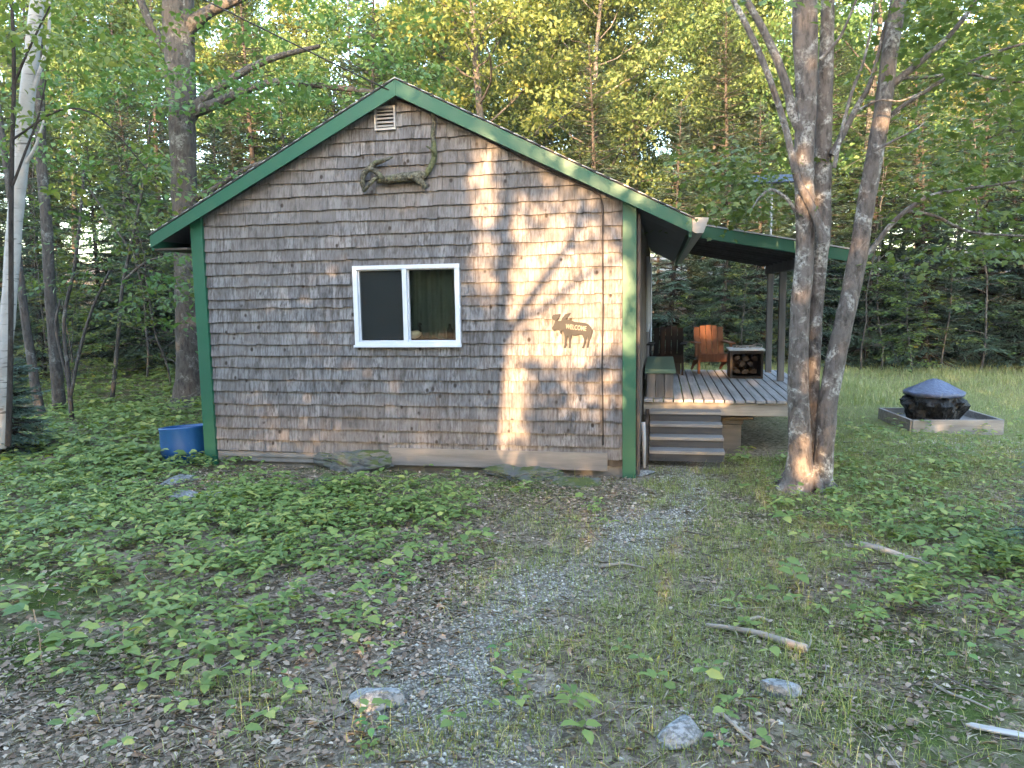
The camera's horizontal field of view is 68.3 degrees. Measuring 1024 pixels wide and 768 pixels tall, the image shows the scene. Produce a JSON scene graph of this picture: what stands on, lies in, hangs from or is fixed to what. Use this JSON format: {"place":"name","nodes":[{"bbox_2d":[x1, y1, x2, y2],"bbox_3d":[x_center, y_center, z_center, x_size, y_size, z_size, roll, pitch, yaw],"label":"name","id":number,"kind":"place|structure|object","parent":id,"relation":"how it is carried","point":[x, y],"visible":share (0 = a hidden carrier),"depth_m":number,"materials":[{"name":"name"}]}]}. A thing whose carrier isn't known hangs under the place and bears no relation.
{"place":"outdoors","nodes":[
{"label":"outdoors","id":0,"kind":"place"},
{"bbox_2d":[0,0,1019,262],"label":"sky","id":1,"kind":"structure","parent":0,"point":[87,250],"materials":[{"name":"white"}]},
{"bbox_2d":[0,247,1023,767],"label":"ground","id":2,"kind":"structure","parent":0,"point":[764,435],"depth_m":4.04,"materials":[{"name":"plant"}]},
{"bbox_2d":[0,335,60,460],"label":"fir sapling","id":3,"kind":"object","parent":2,"relation":"on","point":[26,411],"visible":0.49,"depth_m":9.38,"materials":[{"name":"green plant"}]},
{"bbox_2d":[1,603,66,665],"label":"leafy seedling","id":4,"kind":"object","parent":2,"relation":"on","point":[29,626],"visible":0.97,"depth_m":3.71,"materials":[{"name":"green plant"}]},
{"bbox_2d":[0,177,82,386],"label":"spruce tree","id":5,"kind":"object","parent":2,"relation":"on","point":[42,355],"visible":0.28,"depth_m":17.56,"materials":[{"name":"green plant"}]},
{"bbox_2d":[0,98,97,416],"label":"grey trunked tree","id":6,"kind":"object","parent":2,"relation":"on","point":[30,352],"visible":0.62,"depth_m":11.91,"materials":[{"name":"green plant"}]},
{"bbox_2d":[0,0,112,368],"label":"spruce tree","id":7,"kind":"object","parent":2,"relation":"on","point":[50,141],"visible":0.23,"depth_m":20.27,"materials":[{"name":"green plant"}]},
{"bbox_2d":[26,144,96,342],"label":"spruce tree","id":8,"kind":"object","parent":2,"relation":"on","point":[59,247],"visible":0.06,"depth_m":26.18,"materials":[{"name":"green plant"}]},
{"bbox_2d":[0,194,124,382],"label":"forest sapling","id":9,"kind":"object","parent":2,"relation":"on","point":[38,271],"visible":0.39,"depth_m":16.02,"materials":[{"name":"green plant"}]},
{"bbox_2d":[0,109,131,351],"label":"forest sapling","id":10,"kind":"object","parent":2,"relation":"on","point":[55,210],"visible":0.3,"depth_m":17.99,"materials":[{"name":"green plant"}]},
{"bbox_2d":[13,230,122,397],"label":"forest sapling","id":11,"kind":"object","parent":2,"relation":"on","point":[61,293],"visible":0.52,"depth_m":14.81,"materials":[{"name":"green plant"}]},
{"bbox_2d":[20,262,130,392],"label":"forest sapling","id":12,"kind":"object","parent":2,"relation":"on","point":[85,316],"visible":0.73,"depth_m":13.51,"materials":[{"name":"green plant"}]},
{"bbox_2d":[0,0,169,334],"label":"broadleaf tree","id":13,"kind":"object","parent":2,"relation":"on","point":[69,142],"visible":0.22,"depth_m":26.45,"materials":[{"name":"green plant"}]},
{"bbox_2d":[0,0,177,412],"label":"grey trunked tree","id":14,"kind":"object","parent":2,"relation":"on","point":[55,364],"visible":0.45,"depth_m":12.57,"materials":[{"name":"green plant"}]},
{"bbox_2d":[57,115,141,365],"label":"spruce tree","id":15,"kind":"object","parent":2,"relation":"on","point":[96,271],"visible":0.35,"depth_m":22.17,"materials":[{"name":"green plant"}]},
{"bbox_2d":[0,0,215,446],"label":"birch tree","id":16,"kind":"object","parent":2,"relation":"on","point":[67,50],"visible":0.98,"depth_m":7.64,"materials":[{"name":"green plant"}]},
{"bbox_2d":[34,0,201,328],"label":"broadleaf tree","id":17,"kind":"object","parent":2,"relation":"on","point":[117,2],"visible":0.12,"depth_m":28.29,"materials":[{"name":"green plant"}]},
{"bbox_2d":[73,76,175,360],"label":"spruce tree","id":18,"kind":"object","parent":2,"relation":"on","point":[124,235],"visible":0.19,"depth_m":22.82,"materials":[{"name":"green plant"}]},
{"bbox_2d":[75,128,174,380],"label":"forest sapling","id":19,"kind":"object","parent":2,"relation":"on","point":[103,152],"visible":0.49,"depth_m":17.11,"materials":[{"name":"green plant"}]},
{"bbox_2d":[78,164,175,390],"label":"forest sapling","id":20,"kind":"object","parent":2,"relation":"on","point":[92,188],"visible":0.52,"depth_m":15.26,"materials":[{"name":"green plant"}]},
{"bbox_2d":[84,87,175,375],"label":"spruce tree","id":21,"kind":"object","parent":2,"relation":"on","point":[153,349],"visible":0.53,"depth_m":18.69,"materials":[{"name":"green plant"}]},
{"bbox_2d":[85,81,174,348],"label":"spruce tree","id":22,"kind":"object","parent":2,"relation":"on","point":[136,131],"visible":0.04,"depth_m":25.73,"materials":[{"name":"green plant"}]},
{"bbox_2d":[96,0,200,362],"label":"spruce tree","id":23,"kind":"object","parent":2,"relation":"on","point":[165,150],"visible":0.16,"depth_m":21.04,"materials":[{"name":"green plant"}]},
{"bbox_2d":[60,120,245,400],"bbox_3d":[-6.294,-2.159,13.537,3.639,4.968,2.982,0,7,11],"label":"forest sapling","id":24,"kind":"object","parent":2,"relation":"on","point":[119,320],"visible":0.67,"depth_m":13.52,"materials":[{"name":"green plant"}]},
{"bbox_2d":[47,0,258,291],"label":"broadleaf tree","id":25,"kind":"object","parent":2,"relation":"on","point":[159,4],"visible":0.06,"depth_m":29.34,"materials":[{"name":"green plant"}]},
{"bbox_2d":[158,423,203,464],"bbox_3d":[-3.865,0.711,8.953,0.580,0.489,0.580,0,7,11],"label":"blue barrel","id":26,"kind":"object","parent":2,"relation":"on","point":[187,438],"visible":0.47,"depth_m":8.70,"materials":[{"name":"plastic"}]},
{"bbox_2d":[166,129,232,353],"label":"spruce tree","id":27,"kind":"object","parent":2,"relation":"on","point":[214,155],"visible":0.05,"depth_m":18.52,"materials":[{"name":"green plant"}]},
{"bbox_2d":[173,80,240,294],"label":"spruce tree","id":28,"kind":"object","parent":2,"relation":"on","point":[203,134],"visible":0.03,"depth_m":25.61,"materials":[{"name":"green plant"}]},
{"bbox_2d":[127,0,293,214],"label":"broadleaf tree","id":29,"kind":"object","parent":2,"relation":"on","point":[215,63],"visible":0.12,"depth_m":31.34,"materials":[{"name":"green plant"}]},
{"bbox_2d":[204,88,253,185],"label":"spruce tree","id":30,"kind":"object","parent":2,"relation":"on","point":[231,152],"visible":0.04,"depth_m":23.52,"materials":[{"name":"green plant"}]},
{"bbox_2d":[200,0,292,184],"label":"spruce tree","id":31,"kind":"object","parent":2,"relation":"on","point":[251,129],"visible":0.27,"depth_m":21.55,"materials":[{"name":"green plant"}]},
{"bbox_2d":[0,0,499,407],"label":"maple tree","id":32,"kind":"object","parent":2,"relation":"on","point":[187,110],"visible":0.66,"depth_m":12.83,"materials":[{"name":"green plant"}]},
{"bbox_2d":[159,0,347,148],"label":"broadleaf tree","id":33,"kind":"object","parent":2,"relation":"on","point":[222,45],"visible":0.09,"depth_m":31.22,"materials":[{"name":"green plant"}]},
{"bbox_2d":[203,26,339,183],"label":"broadleaf tree","id":34,"kind":"object","parent":2,"relation":"on","point":[296,109],"visible":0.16,"depth_m":24.93,"materials":[{"name":"green plant"}]},
{"bbox_2d":[211,0,353,156],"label":"broadleaf tree","id":35,"kind":"object","parent":2,"relation":"on","point":[306,43],"visible":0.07,"depth_m":31.36,"materials":[{"name":"green plant"}]},
{"bbox_2d":[263,0,417,144],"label":"broadleaf tree","id":36,"kind":"object","parent":2,"relation":"on","point":[325,55],"visible":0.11,"depth_m":27.53,"materials":[{"name":"green plant"}]},
{"bbox_2d":[323,0,366,120],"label":"spruce tree","id":37,"kind":"object","parent":2,"relation":"on","point":[346,58],"visible":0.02,"depth_m":26.35,"materials":[{"name":"green plant"}]},
{"bbox_2d":[313,449,394,473],"bbox_3d":[-1.766,0.882,8.356,0.977,0.408,0.408,3,8,32],"label":"boulder","id":38,"kind":"object","parent":2,"relation":"on","point":[358,460],"visible":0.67,"depth_m":8.18,"materials":[{"name":"stone"}]},
{"bbox_2d":[333,0,403,110],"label":"spruce tree","id":39,"kind":"object","parent":2,"relation":"on","point":[358,68],"visible":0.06,"depth_m":21.20,"materials":[{"name":"green plant"}]},
{"bbox_2d":[349,687,404,712],"bbox_3d":[-0.583,1.363,3.261,0.264,0.111,0.177,0,7,11],"label":"stone","id":40,"kind":"object","parent":2,"relation":"on","point":[394,695],"visible":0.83,"depth_m":3.21,"materials":[{"name":"stone"}]},
{"bbox_2d":[320,0,475,118],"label":"broadleaf tree","id":41,"kind":"object","parent":2,"relation":"on","point":[406,51],"visible":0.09,"depth_m":24.63,"materials":[{"name":"green plant"}]},
{"bbox_2d":[369,0,526,129],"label":"broadleaf tree","id":42,"kind":"object","parent":2,"relation":"on","point":[499,117],"visible":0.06,"depth_m":27.39,"materials":[{"name":"green plant"}]},
{"bbox_2d":[351,0,629,144],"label":"broadleaf tree","id":43,"kind":"object","parent":2,"relation":"on","point":[511,14],"visible":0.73,"depth_m":19.68,"materials":[{"name":"green plant"}]},
{"bbox_2d":[147,77,849,477],"bbox_3d":[0.509,-1.484,11.755,7.587,4.221,8.379,0,7,11],"label":"shingled cabin","id":44,"kind":"object","parent":2,"relation":"on","point":[325,285],"visible":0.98,"depth_m":7.99,"materials":[{"name":"grey wood"}]},
{"bbox_2d":[360,113,436,191],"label":"driftwood antlers","id":45,"kind":"object","parent":44,"relation":"attached to","point":[418,177],"visible":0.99,"depth_m":7.75},
{"bbox_2d":[352,263,461,346],"bbox_3d":[-1.111,-0.826,8.012,1.195,0.865,0.120,0,7,11],"label":"window","id":46,"kind":"structure","parent":44,"relation":"in","point":[380,316],"depth_m":8.04,"materials":[{"name":"white plastic"}]},
{"bbox_2d":[552,313,591,347],"bbox_3d":[0.609,-0.542,7.668,0.415,0.357,0.012,0,7,11],"label":"moose sign","id":47,"kind":"object","parent":44,"relation":"attached to","point":[568,327],"visible":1,"depth_m":7.66,"materials":[{"name":"brown wood"}]},
{"bbox_2d":[0,345,1023,758],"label":"ground cover","id":48,"kind":"object","parent":2,"relation":"on","point":[102,501],"visible":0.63,"depth_m":5.63,"materials":[{"name":"green plant"}]},
{"bbox_2d":[0,0,115,448],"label":"birch tree","id":49,"kind":"object","parent":48,"relation":"on","point":[29,80],"visible":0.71,"depth_m":8.47,"materials":[{"name":"white plant"}]},
{"bbox_2d":[0,160,194,419],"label":"forest sapling","id":50,"kind":"object","parent":48,"relation":"on","point":[67,373],"visible":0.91,"depth_m":11.22,"materials":[{"name":"green plant"}]},
{"bbox_2d":[0,432,1023,767],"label":"grass","id":51,"kind":"structure","parent":2,"relation":"on","point":[830,550],"depth_m":4.10,"materials":[{"name":"green plant"}]},
{"bbox_2d":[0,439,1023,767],"bbox_3d":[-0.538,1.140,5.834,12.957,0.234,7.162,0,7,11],"label":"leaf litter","id":52,"kind":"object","parent":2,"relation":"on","point":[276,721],"visible":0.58,"depth_m":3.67,"materials":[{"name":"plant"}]},
{"bbox_2d":[0,435,1023,767],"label":"fallen twigs","id":53,"kind":"object","parent":2,"relation":"on","point":[342,715],"visible":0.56,"depth_m":3.93,"materials":[{"name":"brown wood"}]},
{"bbox_2d":[482,464,564,481],"bbox_3d":[0.090,0.950,7.799,0.879,0.181,0.365,0,7,11],"label":"boulder","id":54,"kind":"object","parent":2,"relation":"on","point":[519,474],"visible":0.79,"depth_m":7.76,"materials":[{"name":"stone"}]},
{"bbox_2d":[468,0,630,158],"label":"broadleaf tree","id":55,"kind":"object","parent":2,"relation":"on","point":[502,43],"visible":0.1,"depth_m":28.68,"materials":[{"name":"green plant"}]},
{"bbox_2d":[549,476,600,489],"bbox_3d":[0.615,1.010,7.425,0.525,0.178,0.360,0,7,11],"label":"boulder","id":56,"kind":"object","parent":2,"relation":"on","point":[572,482],"visible":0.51,"depth_m":7.41,"materials":[{"name":"stone"}]},
{"bbox_2d":[490,0,669,201],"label":"broadleaf tree","id":57,"kind":"object","parent":2,"relation":"on","point":[633,165],"visible":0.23,"depth_m":23.87,"materials":[{"name":"green plant"}]},
{"bbox_2d":[562,37,663,308],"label":"spruce tree","id":58,"kind":"object","parent":2,"relation":"on","point":[593,130],"visible":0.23,"depth_m":18.95,"materials":[{"name":"green plant"}]},
{"bbox_2d":[497,0,736,213],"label":"broadleaf tree","id":59,"kind":"object","parent":2,"relation":"on","point":[649,111],"visible":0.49,"depth_m":22.54,"materials":[{"name":"green plant"}]},
{"bbox_2d":[583,41,675,249],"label":"broadleaf tree","id":60,"kind":"object","parent":2,"relation":"on","point":[649,144],"visible":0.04,"depth_m":32.60,"materials":[{"name":"green plant"}]},
{"bbox_2d":[534,0,758,201],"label":"broadleaf tree","id":61,"kind":"object","parent":2,"relation":"on","point":[656,42],"visible":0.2,"depth_m":26.57,"materials":[{"name":"green plant"}]},
{"bbox_2d":[655,715,702,749],"bbox_3d":[0.658,1.396,2.985,0.190,0.098,0.145,-5,8,-30],"label":"stone","id":62,"kind":"object","parent":2,"relation":"on","point":[682,726],"visible":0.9,"depth_m":2.96,"materials":[{"name":"stone"}]},
{"bbox_2d":[649,101,716,361],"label":"spruce tree","id":63,"kind":"object","parent":2,"relation":"on","point":[672,286],"visible":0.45,"depth_m":19.35,"materials":[{"name":"green plant"}]},
{"bbox_2d":[652,128,719,340],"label":"spruce tree","id":64,"kind":"object","parent":2,"relation":"on","point":[690,275],"visible":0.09,"depth_m":26.69,"materials":[{"name":"green plant"}]},
{"bbox_2d":[624,0,791,323],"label":"broadleaf tree","id":65,"kind":"object","parent":2,"relation":"on","point":[709,17],"visible":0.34,"depth_m":25.29,"materials":[{"name":"green plant"}]},
{"bbox_2d":[644,369,787,465],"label":"porch deck","id":66,"kind":"structure","parent":2,"relation":"on","point":[676,425],"depth_m":8.79,"materials":[{"name":"grey wood"}]},
{"bbox_2d":[645,357,675,397],"bbox_3d":[1.941,-0.114,9.899,0.360,0.343,1.840,0,7,11],"label":"wooden storage box","id":67,"kind":"object","parent":66,"relation":"on","point":[659,370],"visible":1,"depth_m":9.05,"materials":[{"name":"grey wood"}]},
{"bbox_2d":[646,326,687,374],"bbox_3d":[2.437,-0.537,11.811,0.592,0.724,0.784,1,7,15],"label":"adirondack chair","id":68,"kind":"object","parent":66,"relation":"on","point":[674,350],"visible":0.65,"depth_m":11.89,"materials":[{"name":"brown wood"}]},
{"bbox_2d":[690,325,734,373],"bbox_3d":[3.134,-0.562,11.927,0.592,0.724,0.784,-1,7,3],"label":"adirondack chair","id":69,"kind":"object","parent":66,"relation":"on","point":[712,346],"visible":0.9,"depth_m":12.02,"materials":[{"name":"orange wood"}]},
{"bbox_2d":[726,347,764,378],"bbox_3d":[3.415,-0.316,11.068,0.500,0.423,0.490,0,7,11],"label":"firewood box","id":70,"kind":"object","parent":66,"relation":"on","point":[758,353],"visible":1,"depth_m":10.95,"materials":[{"name":"brown wood"}]},
{"bbox_2d":[663,9,784,355],"bbox_3d":[6.067,-5.375,21.027,3.834,9.997,3.830,-2,7,-6],"label":"spruce tree","id":71,"kind":"object","parent":2,"relation":"on","point":[725,81],"visible":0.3,"depth_m":20.95,"materials":[{"name":"green plant"}]},
{"bbox_2d":[656,63,792,323],"bbox_3d":[8.309,-7.582,29.626,5.853,10.608,4.814,-1,7,-1],"label":"broadleaf tree","id":72,"kind":"object","parent":2,"relation":"on","point":[685,125],"visible":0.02,"depth_m":29.45,"materials":[{"name":"green plant"}]},
{"bbox_2d":[677,120,774,369],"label":"spruce tree","id":73,"kind":"object","parent":2,"relation":"on","point":[722,311],"visible":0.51,"depth_m":18.29,"materials":[{"name":"green plant"}]},
{"bbox_2d":[706,262,784,361],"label":"forest sapling","id":74,"kind":"object","parent":2,"relation":"on","point":[737,322],"visible":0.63,"depth_m":16.91,"materials":[{"name":"green plant"}]},
{"bbox_2d":[704,100,794,363],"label":"spruce tree","id":75,"kind":"object","parent":2,"relation":"on","point":[758,270],"visible":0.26,"depth_m":19.30,"materials":[{"name":"green plant"}]},
{"bbox_2d":[658,0,846,311],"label":"broadleaf tree","id":76,"kind":"object","parent":2,"relation":"on","point":[759,9],"visible":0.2,"depth_m":26.75,"materials":[{"name":"green plant"}]},
{"bbox_2d":[644,0,861,314],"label":"broadleaf tree","id":77,"kind":"object","parent":2,"relation":"on","point":[739,65],"visible":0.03,"depth_m":30.77,"materials":[{"name":"green plant"}]},
{"bbox_2d":[706,615,808,653],"bbox_3d":[1.329,1.298,4.018,0.518,0.049,0.311,3,8,33],"label":"stick","id":78,"kind":"object","parent":2,"relation":"on","point":[790,643],"visible":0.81,"depth_m":3.94,"materials":[{"name":"brown wood"}]},
{"bbox_2d":[758,678,801,699],"bbox_3d":[1.189,1.366,3.353,0.125,0.101,0.165,-6,9,-39],"label":"stone","id":79,"kind":"object","parent":2,"relation":"on","point":[779,686],"visible":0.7,"depth_m":3.32,"materials":[{"name":"stone"}]},
{"bbox_2d":[759,131,870,366],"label":"spruce tree","id":80,"kind":"object","parent":2,"relation":"on","point":[827,295],"visible":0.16,"depth_m":17.80,"materials":[{"name":"green plant"}]},
{"bbox_2d":[614,0,1023,495],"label":"multi stem tree","id":81,"kind":"object","parent":2,"relation":"on","point":[811,402],"visible":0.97,"depth_m":6.86,"materials":[{"name":"grey plant"}]},
{"bbox_2d":[761,1,890,359],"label":"spruce tree","id":82,"kind":"object","parent":2,"relation":"on","point":[844,88],"visible":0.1,"depth_m":19.34,"materials":[{"name":"green plant"}]},
{"bbox_2d":[745,0,908,281],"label":"broadleaf tree","id":83,"kind":"object","parent":2,"relation":"on","point":[854,58],"visible":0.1,"depth_m":25.36,"materials":[{"name":"green plant"}]},
{"bbox_2d":[773,122,911,354],"bbox_3d":[7.773,-3.339,18.333,3.108,5.738,3.704,-7,7,-44],"label":"forest sapling","id":84,"kind":"object","parent":2,"relation":"on","point":[843,197],"visible":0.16,"depth_m":18.40,"materials":[{"name":"green plant"}]},
{"bbox_2d":[822,147,932,368],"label":"forest sapling","id":85,"kind":"object","parent":2,"relation":"on","point":[876,269],"visible":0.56,"depth_m":16.84,"materials":[{"name":"green plant"}]},
{"bbox_2d":[736,0,1023,350],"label":"broadleaf tree","id":86,"kind":"object","parent":2,"relation":"on","point":[861,26],"visible":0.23,"depth_m":20.05,"materials":[{"name":"green plant"}]},
{"bbox_2d":[821,54,944,368],"bbox_3d":[8.591,-4.080,17.910,3.029,8.006,3.300,1,7,1],"label":"spruce tree","id":87,"kind":"object","parent":2,"relation":"on","point":[866,357],"visible":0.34,"depth_m":17.77,"materials":[{"name":"green plant"}]},
{"bbox_2d":[823,144,949,372],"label":"forest sapling","id":88,"kind":"object","parent":2,"relation":"on","point":[910,236],"visible":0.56,"depth_m":16.80,"materials":[{"name":"green plant"}]},
{"bbox_2d":[867,253,951,370],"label":"forest sapling","id":89,"kind":"object","parent":2,"relation":"on","point":[897,306],"visible":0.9,"depth_m":16.32,"materials":[{"name":"green plant"}]},
{"bbox_2d":[854,28,983,339],"bbox_3d":[12.569,-6.067,23.532,3.711,9.569,4.394,5,9,43],"label":"birch tree","id":90,"kind":"object","parent":2,"relation":"on","point":[909,115],"visible":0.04,"depth_m":23.22,"materials":[{"name":"green plant"}]},
{"bbox_2d":[855,20,993,360],"bbox_3d":[10.415,-4.739,19.434,3.677,8.921,3.376,-6,7,-17],"label":"spruce tree","id":91,"kind":"object","parent":2,"relation":"on","point":[911,105],"visible":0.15,"depth_m":19.21,"materials":[{"name":"green plant"}]},
{"bbox_2d":[864,104,999,371],"bbox_3d":[9.616,-3.158,17.287,2.696,6.389,2.992,-9,7,-43],"label":"spruce tree","id":92,"kind":"object","parent":2,"relation":"on","point":[925,297],"visible":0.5,"depth_m":17.18,"materials":[{"name":"green plant"}]},
{"bbox_2d":[853,0,1022,174],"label":"birch tree","id":93,"kind":"object","parent":2,"relation":"on","point":[961,8],"visible":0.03,"depth_m":24.51,"materials":[{"name":"green plant"}]},
{"bbox_2d":[878,408,1003,434],"bbox_3d":[5.900,0.517,10.469,1.187,0.220,1.114,0,7,5],"label":"timber fire frame","id":94,"kind":"object","parent":2,"relation":"on","point":[969,417],"visible":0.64,"depth_m":9.95,"materials":[{"name":"grey wood"}]},
{"bbox_2d":[899,378,970,419],"bbox_3d":[5.794,0.225,10.392,0.860,0.612,0.861,0,7,11],"label":"covered fire bowl","id":95,"kind":"object","parent":94,"relation":"on","point":[933,399],"visible":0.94,"depth_m":10.15,"materials":[{"name":"black"}]},
{"bbox_2d":[887,193,1014,369],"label":"forest sapling","id":96,"kind":"object","parent":2,"relation":"on","point":[961,299],"visible":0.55,"depth_m":16.70,"materials":[{"name":"green plant"}]},
{"bbox_2d":[905,12,1023,368],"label":"spruce tree","id":97,"kind":"object","parent":2,"relation":"on","point":[995,337],"visible":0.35,"depth_m":17.10,"materials":[{"name":"green plant"}]},
{"bbox_2d":[909,106,1023,370],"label":"forest sapling","id":98,"kind":"object","parent":2,"relation":"on","point":[963,268],"visible":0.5,"depth_m":16.35,"materials":[{"name":"green plant"}]},
{"bbox_2d":[954,74,1023,360],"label":"spruce tree","id":99,"kind":"object","parent":2,"relation":"on","point":[996,270],"visible":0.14,"depth_m":18.50,"materials":[{"name":"green plant"}]},
{"bbox_2d":[965,722,1023,738],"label":"wood scrap","id":100,"kind":"object","parent":2,"relation":"on","point":[1004,731],"visible":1,"depth_m":2.99,"materials":[{"name":"white wood"}]},
{"bbox_2d":[977,115,1023,367],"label":"spruce tree","id":101,"kind":"object","parent":2,"relation":"on","point":[1012,288],"visible":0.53,"depth_m":16.73,"materials":[{"name":"green plant"}]},
{"bbox_2d":[22,428,1023,767],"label":"gravel","id":102,"kind":"structure","parent":0,"point":[486,660],"depth_m":3.74,"materials":[{"name":"grey gravel"}]},
{"bbox_2d":[653,358,1023,479],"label":"meadow grass","id":103,"kind":"structure","parent":0,"point":[854,383],"depth_m":13.65,"materials":[{"name":"green plant"}]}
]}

